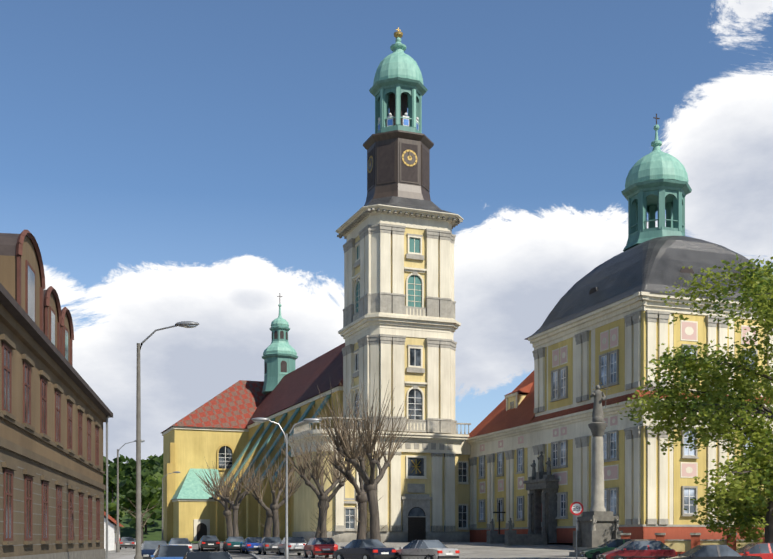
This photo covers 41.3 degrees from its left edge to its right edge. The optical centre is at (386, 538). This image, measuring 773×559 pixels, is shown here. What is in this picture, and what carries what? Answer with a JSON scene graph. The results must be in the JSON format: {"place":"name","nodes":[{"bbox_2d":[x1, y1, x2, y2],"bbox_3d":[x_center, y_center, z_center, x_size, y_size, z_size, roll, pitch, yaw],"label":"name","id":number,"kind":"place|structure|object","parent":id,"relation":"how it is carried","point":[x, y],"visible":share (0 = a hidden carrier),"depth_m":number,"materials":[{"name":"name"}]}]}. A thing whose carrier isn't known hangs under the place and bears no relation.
{"place":"outdoors","nodes":[
{"label":"outdoors","id":0,"kind":"place"},
{"bbox_2d":[104,492,198,543],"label":"bushes","id":1,"kind":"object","parent":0,"point":[154,532],"depth_m":273.50,"materials":[{"name":"green plant"}]},
{"bbox_2d":[103,454,162,544],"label":"hill trees","id":2,"kind":"object","parent":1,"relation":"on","point":[151,485],"visible":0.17,"depth_m":269.32,"materials":[{"name":"green plant"}]},
{"bbox_2d":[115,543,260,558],"bbox_3d":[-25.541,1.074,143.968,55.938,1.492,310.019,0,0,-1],"label":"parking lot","id":3,"kind":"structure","parent":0,"point":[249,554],"depth_m":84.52,"materials":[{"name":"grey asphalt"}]},
{"bbox_2d":[105,542,586,558],"bbox_3d":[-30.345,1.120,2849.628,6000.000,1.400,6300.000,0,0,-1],"label":"ground","id":4,"kind":"structure","parent":0,"point":[476,550],"depth_m":93.52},
{"bbox_2d":[0,230,112,558],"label":"brown building","id":5,"kind":"structure","parent":4,"relation":"on","point":[55,412],"depth_m":41.65,"materials":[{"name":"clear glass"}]},
{"bbox_2d":[104,511,123,550],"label":"house","id":6,"kind":"structure","parent":4,"relation":"on","point":[112,527],"depth_m":112.06,"materials":[{"name":"white paint"}]},
{"bbox_2d":[119,537,134,548],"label":"street car","id":7,"kind":"object","parent":4,"relation":"on","point":[126,541],"visible":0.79,"depth_m":117.52,"materials":[{"name":"silver metal"}]},
{"bbox_2d":[116,440,144,552],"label":"street lamp","id":8,"kind":"object","parent":4,"relation":"on","point":[117,543],"visible":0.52,"depth_m":99.42,"materials":[{"name":"grey metal"}]},
{"bbox_2d":[141,541,167,558],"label":"navy car","id":9,"kind":"object","parent":4,"relation":"on","point":[148,548],"visible":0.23,"depth_m":58.68,"materials":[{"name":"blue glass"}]},
{"bbox_2d":[134,321,198,558],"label":"street lamp","id":10,"kind":"object","parent":4,"relation":"on","point":[184,324],"visible":1,"depth_m":44.58,"materials":[{"name":"grey metal"}]},
{"bbox_2d":[161,471,179,540],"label":"street lamp","id":11,"kind":"object","parent":4,"relation":"on","point":[162,503],"visible":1,"depth_m":149.33,"materials":[{"name":"grey metal"}]},
{"bbox_2d":[151,545,190,558],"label":"blue car","id":12,"kind":"object","parent":4,"relation":"on","point":[170,551],"visible":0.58,"depth_m":43.96,"materials":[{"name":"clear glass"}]},
{"bbox_2d":[168,538,191,551],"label":"white car","id":13,"kind":"object","parent":4,"relation":"on","point":[179,541],"visible":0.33,"depth_m":76.65,"materials":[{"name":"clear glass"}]},
{"bbox_2d":[183,552,231,558],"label":"car","id":14,"kind":"object","parent":4,"relation":"on","point":[207,555],"visible":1,"depth_m":30.08,"materials":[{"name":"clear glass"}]},
{"bbox_2d":[197,535,219,550],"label":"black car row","id":15,"kind":"object","parent":4,"relation":"on","point":[209,541],"visible":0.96,"depth_m":94.11,"materials":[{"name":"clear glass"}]},
{"bbox_2d":[199,462,242,536],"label":"pollarded lime","id":16,"kind":"object","parent":4,"relation":"on","point":[227,511],"visible":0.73,"depth_m":112.74,"materials":[{"name":"brown plant"}]},
{"bbox_2d":[222,537,244,551],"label":"teal car","id":17,"kind":"object","parent":4,"relation":"on","point":[231,543],"visible":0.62,"depth_m":89.89,"materials":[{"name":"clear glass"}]},
{"bbox_2d":[196,452,271,536],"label":"pollarded lime","id":18,"kind":"object","parent":4,"relation":"on","point":[235,507],"visible":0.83,"depth_m":105.35,"materials":[{"name":"brown plant"}]},
{"bbox_2d":[240,537,261,553],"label":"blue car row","id":19,"kind":"object","parent":4,"relation":"on","point":[249,544],"visible":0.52,"depth_m":86.48,"materials":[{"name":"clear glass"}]},
{"bbox_2d":[257,537,283,554],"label":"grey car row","id":20,"kind":"object","parent":4,"relation":"on","point":[267,544],"visible":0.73,"depth_m":82.41,"materials":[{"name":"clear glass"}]},
{"bbox_2d":[236,455,305,536],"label":"pollarded lime","id":21,"kind":"object","parent":4,"relation":"on","point":[256,492],"visible":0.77,"depth_m":98.02,"materials":[{"name":"brown plant"}]},
{"bbox_2d":[260,450,296,552],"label":"pollarded lime","id":22,"kind":"object","parent":4,"relation":"on","point":[274,506],"visible":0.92,"depth_m":90.72,"materials":[{"name":"brown plant"}]},
{"bbox_2d":[251,417,321,558],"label":"double street lamp","id":23,"kind":"object","parent":4,"relation":"on","point":[310,420],"visible":1,"depth_m":59.68,"materials":[{"name":"silver metal"}]},
{"bbox_2d":[277,537,306,554],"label":"silver car","id":24,"kind":"object","parent":4,"relation":"on","point":[295,545],"visible":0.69,"depth_m":77.20,"materials":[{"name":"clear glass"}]},
{"bbox_2d":[274,423,355,539],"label":"pollarded lime","id":25,"kind":"object","parent":4,"relation":"on","point":[301,470],"visible":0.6,"depth_m":83.02,"materials":[{"name":"brown plant"}]},
{"bbox_2d":[161,343,470,541],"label":"church","id":26,"kind":"structure","parent":4,"relation":"on","point":[220,429],"depth_m":159.15,"materials":[{"name":"yellow paint"}]},
{"bbox_2d":[262,293,297,393],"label":"ridge turret","id":27,"kind":"object","parent":26,"relation":"on","point":[279,356],"visible":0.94,"depth_m":178.21,"materials":[{"name":"teal metal"}]},
{"bbox_2d":[303,538,337,558],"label":"red car","id":28,"kind":"object","parent":4,"relation":"on","point":[313,547],"visible":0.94,"depth_m":70.15,"materials":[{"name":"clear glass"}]},
{"bbox_2d":[291,426,362,555],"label":"pollarded lime","id":29,"kind":"object","parent":4,"relation":"on","point":[316,475],"visible":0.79,"depth_m":77.72,"materials":[{"name":"brown plant"}]},
{"bbox_2d":[294,408,399,539],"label":"pollarded lime","id":30,"kind":"object","parent":4,"relation":"on","point":[361,498],"visible":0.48,"depth_m":73.06,"materials":[{"name":"brown plant"}]},
{"bbox_2d":[310,376,416,542],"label":"pollarded lime","id":31,"kind":"object","parent":4,"relation":"on","point":[370,485],"visible":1,"depth_m":66.09,"materials":[{"name":"brown plant"}]},
{"bbox_2d":[333,539,395,558],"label":"navy sedan","id":32,"kind":"object","parent":4,"relation":"on","point":[366,549],"visible":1,"depth_m":60.72,"materials":[{"name":"blue metal"}]},
{"bbox_2d":[335,27,468,541],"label":"tower","id":33,"kind":"structure","parent":4,"relation":"on","point":[401,324],"depth_m":123.37,"materials":[{"name":"paint"}]},
{"bbox_2d":[394,540,459,558],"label":"silver sedan","id":34,"kind":"object","parent":4,"relation":"on","point":[425,549],"visible":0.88,"depth_m":58.80,"materials":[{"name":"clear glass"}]},
{"bbox_2d":[493,503,505,533],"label":"cross","id":35,"kind":"object","parent":4,"relation":"on","point":[498,512],"visible":0.54,"depth_m":112.88,"materials":[{"name":"black metal"}]},
{"bbox_2d":[570,502,583,558],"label":"traffic sign","id":36,"kind":"object","parent":4,"relation":"on","point":[576,508],"visible":1,"depth_m":59.87,"materials":[{"name":"white metal"}]},
{"bbox_2d":[569,380,622,556],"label":"column monument","id":37,"kind":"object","parent":4,"relation":"on","point":[597,524],"depth_m":74.57,"materials":[{"name":"stone"}]},
{"bbox_2d":[580,539,631,558],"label":"green car","id":38,"kind":"object","parent":4,"relation":"on","point":[596,552],"visible":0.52,"depth_m":63.18,"materials":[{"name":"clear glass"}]},
{"bbox_2d":[466,114,772,542],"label":"convent","id":39,"kind":"structure","parent":4,"relation":"on","point":[605,323],"depth_m":97.40,"materials":[{"name":"beige paint"}]},
{"bbox_2d":[487,451,558,545],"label":"entrance portal","id":40,"kind":"object","parent":39,"relation":"attached to","point":[542,507],"visible":0.92,"depth_m":105.65,"materials":[{"name":"grey stone"}]},
{"bbox_2d":[599,541,676,558],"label":"car","id":41,"kind":"object","parent":4,"relation":"on","point":[643,550],"visible":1,"depth_m":56.10,"materials":[{"name":"red metal"}]},
{"bbox_2d":[620,533,764,555],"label":"forecourt wall","id":42,"kind":"structure","parent":4,"relation":"on","point":[680,546],"depth_m":70.69,"materials":[{"name":"stone"}]},
{"bbox_2d":[617,254,772,549],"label":"birch tree","id":43,"kind":"object","parent":4,"relation":"on","point":[748,505],"visible":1,"depth_m":57.48,"materials":[{"name":"green plant"}]},
{"bbox_2d":[666,545,762,558],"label":"black car","id":44,"kind":"object","parent":4,"relation":"on","point":[711,552],"visible":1,"depth_m":44.21,"materials":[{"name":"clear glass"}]},
{"bbox_2d":[736,543,772,558],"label":"red car","id":45,"kind":"object","parent":4,"relation":"on","point":[764,550],"visible":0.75,"depth_m":49.25,"materials":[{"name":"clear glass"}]},
{"bbox_2d":[741,339,772,516],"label":"tree","id":46,"kind":"object","parent":4,"relation":"on","point":[768,391],"visible":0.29,"depth_m":67.85,"materials":[{"name":"green plant"}]},
{"bbox_2d":[0,0,772,463],"label":"sky","id":47,"kind":"structure","parent":0,"point":[166,163],"materials":[{"name":"blue"}]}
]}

